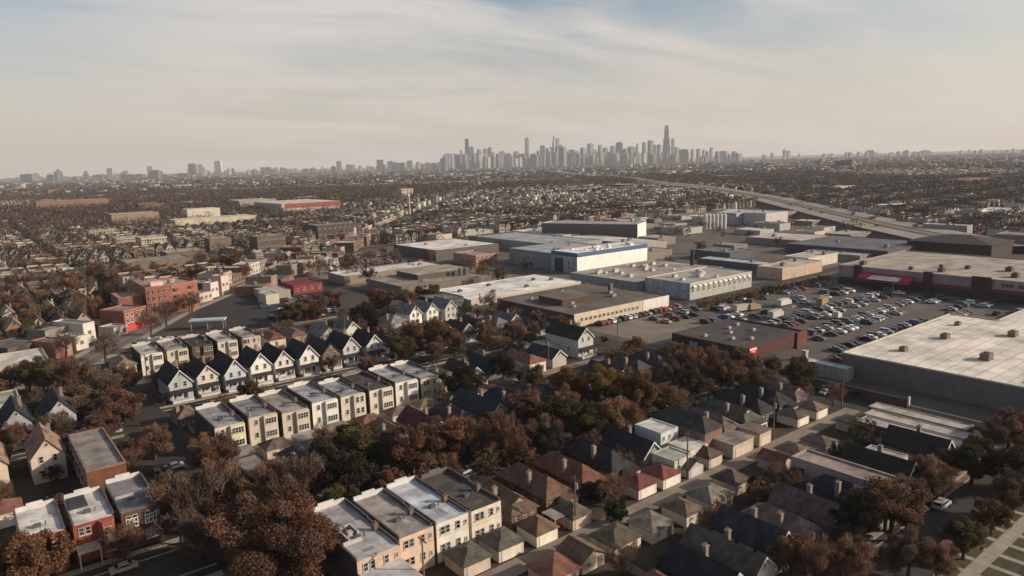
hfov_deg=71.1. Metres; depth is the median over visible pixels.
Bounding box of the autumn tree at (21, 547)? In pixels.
[0,528,75,575]
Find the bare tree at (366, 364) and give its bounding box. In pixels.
[358,357,378,371]
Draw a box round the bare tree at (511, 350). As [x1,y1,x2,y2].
[506,348,515,354]
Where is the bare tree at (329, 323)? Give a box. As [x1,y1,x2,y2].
[327,318,334,327]
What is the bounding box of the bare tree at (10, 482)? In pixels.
[0,479,13,497]
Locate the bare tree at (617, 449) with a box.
[613,445,627,455]
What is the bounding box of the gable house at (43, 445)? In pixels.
[23,422,67,484]
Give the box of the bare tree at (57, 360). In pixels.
[52,354,76,363]
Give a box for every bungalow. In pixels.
[107,355,137,371]
[168,405,195,428]
[259,330,286,347]
[273,445,310,466]
[277,327,307,343]
[339,436,382,468]
[365,417,411,449]
[377,313,407,333]
[428,365,452,392]
[428,402,480,432]
[473,476,539,530]
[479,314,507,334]
[483,386,522,420]
[495,462,579,511]
[504,380,555,403]
[507,351,546,371]
[530,450,612,501]
[547,371,592,388]
[559,438,641,480]
[603,355,653,379]
[629,350,671,376]
[641,568,667,575]
[650,406,724,448]
[687,407,740,432]
[696,398,767,426]
[715,391,776,422]
[733,383,800,417]
[741,502,837,548]
[758,379,810,402]
[796,474,862,511]
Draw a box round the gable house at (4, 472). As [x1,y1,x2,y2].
[0,442,10,486]
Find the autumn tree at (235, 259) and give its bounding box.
[225,254,239,265]
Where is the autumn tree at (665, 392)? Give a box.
[656,382,675,404]
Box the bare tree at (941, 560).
[917,536,960,575]
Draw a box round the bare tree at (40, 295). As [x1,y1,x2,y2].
[28,289,52,303]
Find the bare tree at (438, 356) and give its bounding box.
[432,352,442,363]
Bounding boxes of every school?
[33,198,109,208]
[106,211,159,223]
[135,202,160,208]
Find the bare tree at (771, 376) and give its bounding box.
[762,370,782,381]
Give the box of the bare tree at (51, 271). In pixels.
[41,270,59,279]
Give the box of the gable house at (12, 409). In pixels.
[0,395,34,449]
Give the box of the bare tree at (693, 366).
[688,360,715,385]
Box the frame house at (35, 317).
[28,312,45,324]
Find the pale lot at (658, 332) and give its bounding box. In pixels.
[591,314,706,344]
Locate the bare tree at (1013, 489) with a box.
[990,466,1023,511]
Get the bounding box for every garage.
[0,497,23,528]
[225,444,254,464]
[257,437,293,459]
[290,429,314,450]
[321,420,347,438]
[351,413,384,424]
[381,405,404,423]
[408,397,440,413]
[439,391,456,403]
[442,540,492,575]
[473,383,493,394]
[476,526,525,562]
[490,377,517,389]
[514,514,559,547]
[525,551,581,575]
[549,500,593,530]
[556,535,606,574]
[588,521,643,560]
[617,472,658,499]
[626,509,675,544]
[641,462,682,489]
[659,496,703,526]
[682,457,705,478]
[684,482,735,513]
[696,445,724,468]
[709,468,751,496]
[713,429,754,458]
[737,422,772,446]
[755,447,790,474]
[774,440,815,456]
[775,408,810,427]
[798,400,829,419]
[799,432,839,454]
[834,414,860,433]
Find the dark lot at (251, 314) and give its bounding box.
[187,287,332,334]
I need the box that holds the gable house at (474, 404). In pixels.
[449,387,507,421]
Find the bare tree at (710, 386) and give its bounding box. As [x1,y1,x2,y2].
[697,377,721,399]
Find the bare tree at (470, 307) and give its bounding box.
[467,305,475,312]
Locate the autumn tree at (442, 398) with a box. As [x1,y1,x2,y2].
[434,390,448,403]
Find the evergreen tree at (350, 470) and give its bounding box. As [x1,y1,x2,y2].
[319,451,378,497]
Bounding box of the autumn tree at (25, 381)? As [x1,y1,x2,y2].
[15,376,33,391]
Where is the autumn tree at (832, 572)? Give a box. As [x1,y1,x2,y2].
[811,553,841,575]
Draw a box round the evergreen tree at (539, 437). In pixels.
[529,421,563,456]
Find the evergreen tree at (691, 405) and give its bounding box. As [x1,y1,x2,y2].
[685,397,695,407]
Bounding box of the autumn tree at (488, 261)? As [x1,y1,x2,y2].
[478,257,493,269]
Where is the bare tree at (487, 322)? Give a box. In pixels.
[474,316,497,332]
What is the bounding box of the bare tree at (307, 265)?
[301,260,312,271]
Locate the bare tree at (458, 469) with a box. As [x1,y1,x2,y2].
[455,466,469,477]
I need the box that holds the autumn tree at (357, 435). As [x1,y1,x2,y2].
[321,419,389,460]
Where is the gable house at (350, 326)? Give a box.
[332,315,360,335]
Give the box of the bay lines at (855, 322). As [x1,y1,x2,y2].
[783,297,941,353]
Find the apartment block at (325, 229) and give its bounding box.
[305,221,361,238]
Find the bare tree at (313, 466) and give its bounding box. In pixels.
[263,451,337,508]
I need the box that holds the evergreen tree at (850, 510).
[827,491,884,539]
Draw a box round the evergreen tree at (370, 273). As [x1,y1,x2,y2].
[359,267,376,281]
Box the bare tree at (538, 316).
[529,309,546,325]
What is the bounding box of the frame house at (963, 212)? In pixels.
[954,210,971,215]
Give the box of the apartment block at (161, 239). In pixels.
[135,234,167,245]
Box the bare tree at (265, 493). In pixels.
[228,458,299,520]
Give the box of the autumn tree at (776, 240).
[773,237,782,246]
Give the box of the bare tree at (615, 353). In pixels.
[603,347,623,355]
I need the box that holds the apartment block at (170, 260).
[119,254,190,271]
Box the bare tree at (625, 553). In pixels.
[600,538,638,575]
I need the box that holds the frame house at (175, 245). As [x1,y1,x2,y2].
[172,241,181,248]
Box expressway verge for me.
[1013,251,1023,253]
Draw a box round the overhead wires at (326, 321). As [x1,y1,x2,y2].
[167,294,477,346]
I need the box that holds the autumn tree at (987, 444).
[961,434,994,458]
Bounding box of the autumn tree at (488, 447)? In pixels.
[470,439,500,472]
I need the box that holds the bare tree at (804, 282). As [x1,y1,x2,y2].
[799,279,809,286]
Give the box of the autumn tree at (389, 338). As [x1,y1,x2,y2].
[386,336,406,358]
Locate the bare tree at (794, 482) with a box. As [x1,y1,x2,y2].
[785,471,804,487]
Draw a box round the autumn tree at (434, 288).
[413,284,442,299]
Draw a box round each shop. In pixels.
[0,337,41,353]
[0,347,48,382]
[22,322,67,338]
[29,336,72,358]
[52,319,96,342]
[59,332,88,350]
[98,323,127,336]
[99,304,148,330]
[160,247,205,259]
[197,269,231,283]
[197,278,211,289]
[198,290,212,302]
[202,281,218,297]
[211,274,229,294]
[215,265,249,278]
[232,261,260,274]
[232,272,241,282]
[235,281,271,293]
[239,258,267,271]
[245,274,277,285]
[248,248,278,258]
[254,285,290,297]
[257,290,279,304]
[264,250,290,260]
[267,257,285,263]
[268,260,277,269]
[276,261,297,275]
[277,274,293,285]
[280,242,309,254]
[283,259,311,273]
[290,247,319,252]
[290,252,300,258]
[299,253,320,259]
[306,241,329,247]
[308,250,331,256]
[312,255,338,267]
[315,238,336,245]
[322,245,344,256]
[323,236,339,240]
[324,250,341,257]
[332,233,349,239]
[333,240,359,251]
[336,230,353,235]
[342,237,363,247]
[343,227,355,234]
[348,236,369,245]
[353,234,370,242]
[359,231,378,241]
[362,223,367,229]
[364,219,375,227]
[368,227,388,235]
[371,217,383,224]
[374,215,387,222]
[376,214,393,220]
[386,212,400,216]
[391,210,403,216]
[404,205,417,209]
[453,250,497,265]
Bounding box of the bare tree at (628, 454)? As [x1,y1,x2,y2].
[619,450,639,465]
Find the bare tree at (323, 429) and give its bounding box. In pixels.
[311,419,334,438]
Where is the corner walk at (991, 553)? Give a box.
[957,515,1023,575]
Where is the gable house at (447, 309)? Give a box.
[431,295,457,320]
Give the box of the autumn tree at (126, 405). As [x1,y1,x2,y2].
[93,387,146,423]
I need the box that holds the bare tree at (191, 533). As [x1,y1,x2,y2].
[174,512,215,560]
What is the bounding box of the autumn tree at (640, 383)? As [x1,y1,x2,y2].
[619,370,662,413]
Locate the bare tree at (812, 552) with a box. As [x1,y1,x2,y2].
[777,531,838,575]
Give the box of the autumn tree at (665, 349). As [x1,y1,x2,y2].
[656,345,674,358]
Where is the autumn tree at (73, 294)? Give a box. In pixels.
[61,292,81,302]
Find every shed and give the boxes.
[426,232,451,240]
[463,227,492,235]
[468,234,484,240]
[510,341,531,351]
[534,340,559,349]
[600,214,611,220]
[603,218,629,220]
[618,216,647,220]
[626,213,634,216]
[638,234,675,244]
[646,217,661,222]
[646,223,657,228]
[647,247,671,259]
[654,225,665,230]
[661,222,686,225]
[661,225,701,234]
[664,213,699,219]
[674,208,692,213]
[691,212,712,214]
[692,214,707,221]
[711,208,737,212]
[713,242,747,248]
[734,227,773,234]
[753,221,789,230]
[779,210,796,216]
[793,219,822,224]
[795,229,825,234]
[806,224,834,232]
[825,229,870,236]
[855,415,964,448]
[863,409,977,439]
[868,402,973,432]
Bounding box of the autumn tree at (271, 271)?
[266,267,275,273]
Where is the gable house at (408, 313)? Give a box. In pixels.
[394,300,422,322]
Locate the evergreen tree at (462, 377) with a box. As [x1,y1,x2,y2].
[438,364,483,392]
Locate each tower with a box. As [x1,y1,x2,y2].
[20,174,38,181]
[46,175,54,180]
[54,172,62,180]
[56,169,60,180]
[62,176,68,180]
[71,176,80,180]
[83,173,88,179]
[92,174,106,178]
[106,168,112,179]
[121,174,128,178]
[136,174,145,177]
[147,166,151,177]
[151,170,160,177]
[176,173,187,176]
[188,163,197,176]
[198,164,203,175]
[214,161,222,175]
[228,167,232,174]
[260,167,265,173]
[265,167,271,173]
[302,168,309,172]
[336,161,341,171]
[346,164,350,171]
[376,160,383,170]
[387,161,393,169]
[392,162,398,169]
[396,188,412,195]
[399,162,405,169]
[406,161,412,169]
[416,162,420,168]
[425,162,430,168]
[431,163,436,168]
[443,156,448,169]
[448,153,450,168]
[451,154,453,168]
[454,154,457,168]
[458,154,463,168]
[463,154,468,168]
[465,139,468,157]
[468,147,473,165]
[468,157,471,167]
[472,156,477,168]
[477,155,481,168]
[483,148,487,155]
[483,156,487,167]
[486,157,490,168]
[488,147,491,156]
[492,157,495,167]
[496,153,501,167]
[505,153,510,167]
[513,151,518,158]
[514,158,517,166]
[518,157,521,166]
[522,155,526,166]
[525,137,528,153]
[530,154,532,166]
[535,155,538,165]
[539,156,543,166]
[540,145,544,154]
[541,154,545,166]
[546,148,550,166]
[547,152,549,166]
[552,135,555,151]
[553,152,558,165]
[555,138,559,151]
[559,145,562,166]
[562,147,566,166]
[567,151,570,165]
[576,151,578,165]
[578,153,580,165]
[580,148,586,164]
[585,153,588,165]
[587,143,593,164]
[592,153,595,165]
[598,152,603,164]
[602,151,606,164]
[610,146,615,164]
[613,153,616,164]
[616,142,622,163]
[617,153,619,164]
[625,152,628,164]
[628,146,634,163]
[630,153,632,163]
[641,153,646,163]
[642,142,645,151]
[647,140,653,163]
[650,153,655,163]
[651,156,654,163]
[657,144,660,162]
[662,125,669,162]
[665,151,668,162]
[671,138,674,162]
[673,153,677,162]
[674,147,678,153]
[679,149,687,162]
[690,149,694,161]
[696,149,700,161]
[709,147,712,161]
[715,151,719,161]
[720,151,723,160]
[723,151,728,160]
[735,153,741,161]
[786,151,790,158]
[866,150,873,156]
[921,150,930,155]
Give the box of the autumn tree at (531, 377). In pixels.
[516,363,543,384]
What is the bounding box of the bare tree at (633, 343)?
[623,336,642,350]
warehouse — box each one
[168,214,255,225]
[181,207,220,217]
[227,198,275,206]
[254,199,340,210]
[328,261,439,284]
[367,264,485,294]
[393,238,498,260]
[440,274,580,310]
[476,232,601,248]
[497,283,668,326]
[509,241,596,268]
[512,228,579,235]
[567,234,666,247]
[570,259,722,290]
[645,266,751,299]
[694,246,751,258]
[698,256,773,269]
[713,209,760,224]
[743,210,787,224]
[746,232,832,245]
[757,258,821,279]
[784,249,837,265]
[785,235,916,256]
[803,249,871,261]
[922,222,972,233]
[981,207,1023,216]
[995,231,1023,250]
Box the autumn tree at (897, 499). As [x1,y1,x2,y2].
[847,475,932,541]
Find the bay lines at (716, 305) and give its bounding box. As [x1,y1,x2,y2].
[638,285,814,325]
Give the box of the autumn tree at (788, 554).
[764,532,807,575]
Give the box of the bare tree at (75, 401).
[59,394,86,409]
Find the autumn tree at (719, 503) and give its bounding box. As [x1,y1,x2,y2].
[714,497,730,508]
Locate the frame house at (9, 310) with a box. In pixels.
[0,303,17,329]
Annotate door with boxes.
[0,516,14,528]
[467,559,487,575]
[502,543,520,561]
[539,530,555,546]
[575,514,589,529]
[598,554,601,566]
[641,484,654,498]
[665,474,678,488]
[667,525,670,536]
[691,465,701,477]
[711,456,720,467]
[735,443,750,457]
[761,435,769,445]
[799,416,807,426]
[818,409,826,418]
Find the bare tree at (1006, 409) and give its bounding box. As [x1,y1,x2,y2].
[996,406,1023,441]
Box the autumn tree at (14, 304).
[0,291,25,314]
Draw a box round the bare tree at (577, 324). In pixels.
[567,319,580,325]
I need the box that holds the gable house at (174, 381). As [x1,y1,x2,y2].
[156,359,194,403]
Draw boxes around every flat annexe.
[635,418,677,448]
[652,446,691,476]
[668,436,707,458]
[865,444,907,459]
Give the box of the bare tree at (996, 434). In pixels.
[980,420,1010,446]
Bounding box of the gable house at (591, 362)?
[583,358,628,378]
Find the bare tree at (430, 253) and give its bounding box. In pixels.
[425,249,435,262]
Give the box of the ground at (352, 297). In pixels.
[0,149,1023,380]
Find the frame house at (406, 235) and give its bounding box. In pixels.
[398,231,410,242]
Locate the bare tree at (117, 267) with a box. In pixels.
[112,264,121,271]
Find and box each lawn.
[0,314,1023,575]
[73,542,183,575]
[172,426,203,452]
[942,475,969,493]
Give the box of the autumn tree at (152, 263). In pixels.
[148,260,163,268]
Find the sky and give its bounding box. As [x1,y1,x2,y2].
[0,0,1023,178]
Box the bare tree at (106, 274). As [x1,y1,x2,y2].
[103,267,118,280]
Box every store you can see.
[280,278,322,294]
[419,292,463,312]
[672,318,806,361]
[838,250,1023,303]
[841,309,1023,412]
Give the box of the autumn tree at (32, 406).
[23,393,42,418]
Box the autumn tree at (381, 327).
[372,323,388,336]
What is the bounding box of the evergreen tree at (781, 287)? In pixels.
[776,282,786,291]
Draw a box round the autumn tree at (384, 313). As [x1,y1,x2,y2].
[381,307,392,315]
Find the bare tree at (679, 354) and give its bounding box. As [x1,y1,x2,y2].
[674,346,707,370]
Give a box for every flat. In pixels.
[0,267,10,273]
[0,273,14,278]
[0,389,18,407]
[12,267,25,272]
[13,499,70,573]
[16,242,25,249]
[26,265,40,273]
[27,281,42,294]
[32,270,47,276]
[33,289,49,296]
[35,257,48,262]
[41,264,55,270]
[42,238,49,247]
[42,254,54,258]
[42,280,54,290]
[46,240,55,250]
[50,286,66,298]
[54,244,63,253]
[55,263,68,268]
[60,247,69,258]
[62,267,77,273]
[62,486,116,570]
[64,243,74,247]
[67,427,126,493]
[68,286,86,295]
[75,242,85,245]
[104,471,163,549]
[105,233,114,242]
[113,232,123,236]
[118,272,133,286]
[120,246,133,252]
[122,231,132,235]
[128,226,137,231]
[129,277,145,288]
[130,250,143,257]
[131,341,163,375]
[132,270,148,276]
[141,245,154,255]
[141,249,153,257]
[144,275,162,279]
[146,269,162,275]
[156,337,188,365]
[158,266,176,276]
[160,275,173,278]
[171,265,190,278]
[173,234,184,243]
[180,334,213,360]
[184,237,195,246]
[184,264,202,279]
[187,229,198,232]
[191,233,202,236]
[193,236,204,245]
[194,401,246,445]
[197,262,215,270]
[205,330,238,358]
[212,262,227,267]
[217,231,228,235]
[227,246,242,250]
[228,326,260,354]
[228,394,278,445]
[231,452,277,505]
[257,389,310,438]
[258,227,270,232]
[261,218,271,222]
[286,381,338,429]
[289,225,301,230]
[294,236,307,243]
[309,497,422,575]
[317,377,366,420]
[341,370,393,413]
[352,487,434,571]
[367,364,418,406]
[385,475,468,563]
[390,232,402,242]
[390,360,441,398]
[394,227,407,231]
[395,223,408,227]
[407,225,421,229]
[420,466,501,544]
[433,220,446,223]
[452,222,466,228]
[489,223,504,232]
[513,222,523,229]
[574,216,588,220]
[579,214,593,220]
[585,214,599,220]
[610,212,625,217]
[634,210,649,216]
[648,208,663,215]
[675,206,689,208]
[683,205,698,212]
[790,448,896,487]
[886,214,906,220]
[907,217,930,223]
[925,216,945,222]
[1003,227,1023,231]
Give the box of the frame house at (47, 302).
[42,298,59,321]
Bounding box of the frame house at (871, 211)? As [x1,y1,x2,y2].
[865,208,882,214]
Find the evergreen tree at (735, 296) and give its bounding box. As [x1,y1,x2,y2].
[732,293,738,301]
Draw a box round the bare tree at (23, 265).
[15,261,28,269]
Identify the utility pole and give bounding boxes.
[245,406,250,445]
[365,378,369,412]
[417,535,425,575]
[546,338,550,368]
[570,475,579,515]
[615,322,619,350]
[683,431,692,478]
[771,397,777,438]
[839,370,847,407]
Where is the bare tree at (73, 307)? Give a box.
[62,299,87,314]
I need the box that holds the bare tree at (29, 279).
[18,272,40,282]
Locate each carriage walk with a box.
[958,553,1020,575]
[978,546,1023,564]
[986,537,1023,550]
[994,527,1023,538]
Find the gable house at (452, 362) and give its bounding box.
[442,357,488,384]
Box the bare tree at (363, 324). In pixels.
[354,318,368,329]
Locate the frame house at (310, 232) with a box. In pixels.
[305,229,315,241]
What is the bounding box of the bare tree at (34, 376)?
[25,371,45,390]
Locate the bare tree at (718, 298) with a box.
[713,295,723,303]
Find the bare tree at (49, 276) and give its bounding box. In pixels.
[40,272,56,279]
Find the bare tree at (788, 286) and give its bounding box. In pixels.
[784,282,791,289]
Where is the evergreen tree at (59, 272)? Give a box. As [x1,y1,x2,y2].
[50,268,65,276]
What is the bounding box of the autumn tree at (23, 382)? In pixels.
[22,379,32,390]
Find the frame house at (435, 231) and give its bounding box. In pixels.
[429,228,439,232]
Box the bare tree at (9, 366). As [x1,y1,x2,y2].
[5,363,17,384]
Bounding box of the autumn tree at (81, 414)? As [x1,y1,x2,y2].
[76,405,93,422]
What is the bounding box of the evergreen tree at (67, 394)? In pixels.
[63,392,72,398]
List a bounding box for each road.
[1,287,337,334]
[7,266,838,455]
[83,207,757,277]
[97,309,394,361]
[97,361,296,574]
[99,385,721,575]
[468,309,1014,446]
[857,475,1023,575]
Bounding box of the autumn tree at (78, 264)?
[71,258,84,270]
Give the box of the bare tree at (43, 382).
[34,378,51,392]
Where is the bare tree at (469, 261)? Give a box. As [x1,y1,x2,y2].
[462,256,474,270]
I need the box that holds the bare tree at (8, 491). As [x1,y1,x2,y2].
[0,480,14,499]
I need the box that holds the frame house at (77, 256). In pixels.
[72,253,85,268]
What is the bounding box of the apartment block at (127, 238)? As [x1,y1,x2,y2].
[111,235,137,243]
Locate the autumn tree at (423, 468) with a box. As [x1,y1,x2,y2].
[415,461,437,477]
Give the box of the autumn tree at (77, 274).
[66,273,79,277]
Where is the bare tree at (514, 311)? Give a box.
[505,307,520,316]
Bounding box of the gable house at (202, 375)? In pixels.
[183,356,220,397]
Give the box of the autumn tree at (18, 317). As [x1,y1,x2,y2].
[10,310,24,320]
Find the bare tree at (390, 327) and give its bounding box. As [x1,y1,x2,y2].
[385,324,398,334]
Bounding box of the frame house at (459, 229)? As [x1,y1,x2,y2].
[452,225,462,236]
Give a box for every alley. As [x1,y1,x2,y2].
[137,316,482,384]
[252,351,626,451]
[478,408,860,575]
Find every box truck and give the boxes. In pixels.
[733,303,750,311]
[748,303,760,310]
[767,308,783,318]
[776,297,791,306]
[816,296,828,305]
[832,311,841,318]
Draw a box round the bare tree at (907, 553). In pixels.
[886,524,938,575]
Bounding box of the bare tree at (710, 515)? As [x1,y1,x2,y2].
[694,504,718,531]
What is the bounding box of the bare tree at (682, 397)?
[668,390,693,408]
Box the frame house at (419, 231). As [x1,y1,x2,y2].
[414,228,425,240]
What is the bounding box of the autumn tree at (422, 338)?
[399,320,435,350]
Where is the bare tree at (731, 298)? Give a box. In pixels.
[727,294,733,302]
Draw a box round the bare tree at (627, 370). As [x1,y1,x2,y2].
[611,364,635,396]
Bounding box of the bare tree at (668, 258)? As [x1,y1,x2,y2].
[664,255,675,260]
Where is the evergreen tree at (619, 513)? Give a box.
[603,499,628,522]
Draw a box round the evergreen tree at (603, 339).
[600,335,607,345]
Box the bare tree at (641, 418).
[624,413,646,433]
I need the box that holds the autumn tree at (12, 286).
[1,283,18,294]
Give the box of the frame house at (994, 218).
[985,216,1003,226]
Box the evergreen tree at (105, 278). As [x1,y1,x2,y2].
[102,275,112,282]
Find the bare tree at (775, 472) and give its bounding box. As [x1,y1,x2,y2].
[761,459,788,485]
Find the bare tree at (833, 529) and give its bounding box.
[822,520,872,546]
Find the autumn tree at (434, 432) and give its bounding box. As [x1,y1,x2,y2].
[414,414,467,456]
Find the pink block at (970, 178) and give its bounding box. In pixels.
[946,177,988,180]
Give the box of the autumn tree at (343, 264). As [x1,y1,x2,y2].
[340,261,353,269]
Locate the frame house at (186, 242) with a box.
[183,239,193,247]
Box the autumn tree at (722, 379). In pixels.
[712,365,733,386]
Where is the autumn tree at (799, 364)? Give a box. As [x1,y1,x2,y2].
[778,355,819,386]
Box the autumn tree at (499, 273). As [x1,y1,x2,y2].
[487,266,507,279]
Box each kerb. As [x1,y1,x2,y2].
[94,547,180,575]
[110,308,395,355]
[164,331,531,410]
[180,563,216,575]
[301,382,734,533]
[420,336,545,364]
[876,451,1005,546]
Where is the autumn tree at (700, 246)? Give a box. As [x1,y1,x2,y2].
[695,241,706,248]
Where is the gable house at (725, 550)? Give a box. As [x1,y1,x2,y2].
[679,522,778,575]
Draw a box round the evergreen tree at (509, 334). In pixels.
[503,329,517,347]
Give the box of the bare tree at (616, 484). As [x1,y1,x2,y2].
[596,472,624,501]
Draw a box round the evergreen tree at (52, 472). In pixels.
[39,464,64,486]
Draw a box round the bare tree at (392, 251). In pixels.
[388,248,400,261]
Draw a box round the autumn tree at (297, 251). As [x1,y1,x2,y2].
[289,244,303,258]
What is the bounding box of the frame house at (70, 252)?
[66,250,75,263]
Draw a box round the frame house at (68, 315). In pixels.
[60,296,74,318]
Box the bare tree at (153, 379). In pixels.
[145,370,157,389]
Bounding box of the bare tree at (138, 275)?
[129,273,143,277]
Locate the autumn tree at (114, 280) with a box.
[108,277,120,285]
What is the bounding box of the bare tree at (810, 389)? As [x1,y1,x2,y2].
[801,383,814,399]
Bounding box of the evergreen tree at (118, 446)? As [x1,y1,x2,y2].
[115,442,134,460]
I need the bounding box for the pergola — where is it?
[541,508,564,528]
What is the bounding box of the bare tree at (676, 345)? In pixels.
[668,341,690,355]
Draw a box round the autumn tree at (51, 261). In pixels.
[45,260,57,265]
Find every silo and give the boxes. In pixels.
[703,214,707,228]
[708,214,711,228]
[711,213,715,228]
[715,213,718,228]
[719,213,722,228]
[723,213,726,228]
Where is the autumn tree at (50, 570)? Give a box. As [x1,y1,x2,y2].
[16,551,53,575]
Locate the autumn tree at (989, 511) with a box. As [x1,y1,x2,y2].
[969,497,1015,534]
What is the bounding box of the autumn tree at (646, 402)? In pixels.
[623,391,652,415]
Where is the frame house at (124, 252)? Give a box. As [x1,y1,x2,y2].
[119,249,131,259]
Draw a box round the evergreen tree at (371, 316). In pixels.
[349,301,379,330]
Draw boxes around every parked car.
[108,560,138,575]
[150,466,162,477]
[162,465,173,475]
[163,461,184,468]
[259,303,270,307]
[267,315,274,319]
[461,464,478,474]
[594,320,605,325]
[605,318,616,323]
[618,315,627,320]
[623,314,632,319]
[629,313,637,318]
[648,309,657,313]
[648,316,659,320]
[660,319,671,323]
[662,312,674,316]
[669,315,681,320]
[673,303,681,308]
[677,309,688,313]
[680,314,690,318]
[688,312,699,316]
[690,305,701,310]
[699,318,712,323]
[710,306,721,311]
[717,314,730,318]
[729,383,740,389]
[731,311,743,315]
[742,298,754,302]
[748,313,760,317]
[764,320,777,324]
[770,318,781,322]
[778,323,791,327]
[779,290,790,294]
[779,316,790,320]
[782,320,795,326]
[789,312,802,316]
[794,318,807,322]
[799,299,811,303]
[801,309,812,314]
[806,314,819,319]
[806,329,816,334]
[810,283,820,286]
[811,312,824,317]
[811,327,824,331]
[811,335,826,340]
[812,305,825,310]
[817,289,829,293]
[818,326,829,330]
[819,388,830,395]
[822,305,832,308]
[822,322,836,327]
[824,331,838,336]
[826,303,837,307]
[828,346,844,352]
[829,356,841,362]
[830,291,841,295]
[830,319,845,325]
[832,301,843,305]
[832,328,847,333]
[833,307,845,311]
[835,344,848,349]
[839,317,853,323]
[841,327,851,332]
[841,341,856,347]
[842,298,853,302]
[846,340,861,344]
[847,324,858,328]
[848,303,860,307]
[848,392,863,397]
[856,301,867,305]
[857,299,870,303]
[857,311,871,316]
[859,335,874,340]
[860,318,874,324]
[862,293,873,297]
[864,334,878,338]
[867,316,881,321]
[867,331,883,336]
[868,297,880,301]
[873,308,885,312]
[877,295,889,298]
[879,327,894,333]
[882,304,895,308]
[883,287,895,291]
[883,292,896,296]
[887,326,898,331]
[889,310,902,314]
[892,302,904,306]
[893,290,904,294]
[896,323,908,328]
[901,299,913,303]
[905,319,920,323]
[907,296,920,301]
[920,294,932,297]
[924,299,937,303]
[932,497,951,510]
[935,294,949,299]
[938,539,955,549]
[943,306,957,310]
[951,304,963,308]
[955,301,969,306]
[963,299,975,304]
[976,303,989,307]
[984,299,998,303]
[992,310,1000,315]
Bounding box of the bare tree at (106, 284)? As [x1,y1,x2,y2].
[103,282,116,287]
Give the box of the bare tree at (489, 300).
[477,290,500,314]
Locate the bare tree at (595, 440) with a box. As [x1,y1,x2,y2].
[586,427,605,444]
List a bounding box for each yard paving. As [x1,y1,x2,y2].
[298,251,549,331]
[360,219,849,305]
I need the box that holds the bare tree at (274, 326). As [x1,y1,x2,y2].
[269,321,283,332]
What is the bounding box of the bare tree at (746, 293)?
[742,289,753,297]
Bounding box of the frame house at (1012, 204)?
[1004,202,1020,207]
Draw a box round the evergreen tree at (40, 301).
[35,295,48,305]
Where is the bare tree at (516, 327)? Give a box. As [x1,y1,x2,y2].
[501,321,525,341]
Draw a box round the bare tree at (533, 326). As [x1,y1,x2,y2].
[524,320,542,335]
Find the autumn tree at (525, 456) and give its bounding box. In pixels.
[514,441,538,466]
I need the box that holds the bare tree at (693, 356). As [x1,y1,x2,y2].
[680,350,706,368]
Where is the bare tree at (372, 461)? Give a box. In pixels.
[366,456,378,469]
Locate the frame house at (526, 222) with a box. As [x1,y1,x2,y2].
[519,219,529,228]
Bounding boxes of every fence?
[186,422,194,434]
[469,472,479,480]
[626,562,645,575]
[700,397,708,403]
[728,383,739,388]
[860,436,882,444]
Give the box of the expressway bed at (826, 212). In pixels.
[557,171,941,235]
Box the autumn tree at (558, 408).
[535,394,573,439]
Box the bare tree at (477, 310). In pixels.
[470,304,486,318]
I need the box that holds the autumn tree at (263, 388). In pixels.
[257,384,281,395]
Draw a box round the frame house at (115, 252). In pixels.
[110,246,121,258]
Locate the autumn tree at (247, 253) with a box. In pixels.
[240,248,252,255]
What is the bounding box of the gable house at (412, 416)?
[396,405,443,436]
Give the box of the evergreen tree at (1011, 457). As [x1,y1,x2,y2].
[979,445,1023,493]
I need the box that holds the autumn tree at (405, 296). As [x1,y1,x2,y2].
[396,289,421,304]
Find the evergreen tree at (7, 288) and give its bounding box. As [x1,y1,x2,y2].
[0,285,17,295]
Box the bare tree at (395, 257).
[391,252,401,263]
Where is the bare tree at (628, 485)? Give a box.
[604,473,630,501]
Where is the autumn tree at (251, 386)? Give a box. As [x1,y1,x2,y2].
[236,380,260,395]
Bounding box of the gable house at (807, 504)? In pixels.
[766,481,843,526]
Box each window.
[38,456,43,464]
[46,531,68,573]
[52,453,57,460]
[52,541,58,550]
[78,527,85,536]
[85,525,91,534]
[97,516,116,557]
[103,525,111,536]
[144,513,149,523]
[145,510,151,519]
[153,355,162,360]
[153,511,157,520]
[154,364,162,369]
[179,350,187,355]
[204,346,212,351]
[229,342,236,346]
[231,351,237,355]
[232,426,244,434]
[237,438,244,445]
[265,416,276,424]
[267,429,277,436]
[298,411,308,419]
[299,423,309,430]
[327,402,337,409]
[328,414,337,421]
[363,562,369,573]
[370,559,375,570]
[383,389,392,396]
[384,401,392,407]
[384,553,389,564]
[404,540,409,550]
[409,382,417,388]
[409,393,417,400]
[409,537,414,547]
[410,555,415,565]
[421,551,426,561]
[440,525,445,535]
[441,543,445,553]
[445,523,450,533]
[446,541,450,549]
[455,519,460,529]
[456,537,460,544]
[475,512,479,522]
[475,529,479,538]
[480,510,484,520]
[480,527,484,534]
[489,507,493,516]
[798,466,804,477]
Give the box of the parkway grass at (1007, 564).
[942,505,1023,575]
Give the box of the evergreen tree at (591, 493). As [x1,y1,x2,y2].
[580,479,610,504]
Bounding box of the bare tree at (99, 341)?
[88,331,123,361]
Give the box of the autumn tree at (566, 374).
[549,365,589,399]
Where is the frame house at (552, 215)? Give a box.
[546,212,556,220]
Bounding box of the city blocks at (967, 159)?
[0,153,1023,194]
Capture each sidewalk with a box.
[9,434,124,462]
[13,267,275,389]
[54,292,235,387]
[57,537,183,575]
[108,306,396,353]
[159,335,504,408]
[206,570,224,575]
[276,377,685,507]
[423,339,545,366]
[472,389,732,481]
[862,446,1000,543]
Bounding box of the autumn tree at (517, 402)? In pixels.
[503,388,540,425]
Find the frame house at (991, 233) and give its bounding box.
[986,229,1011,237]
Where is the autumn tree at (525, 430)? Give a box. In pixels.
[511,424,533,461]

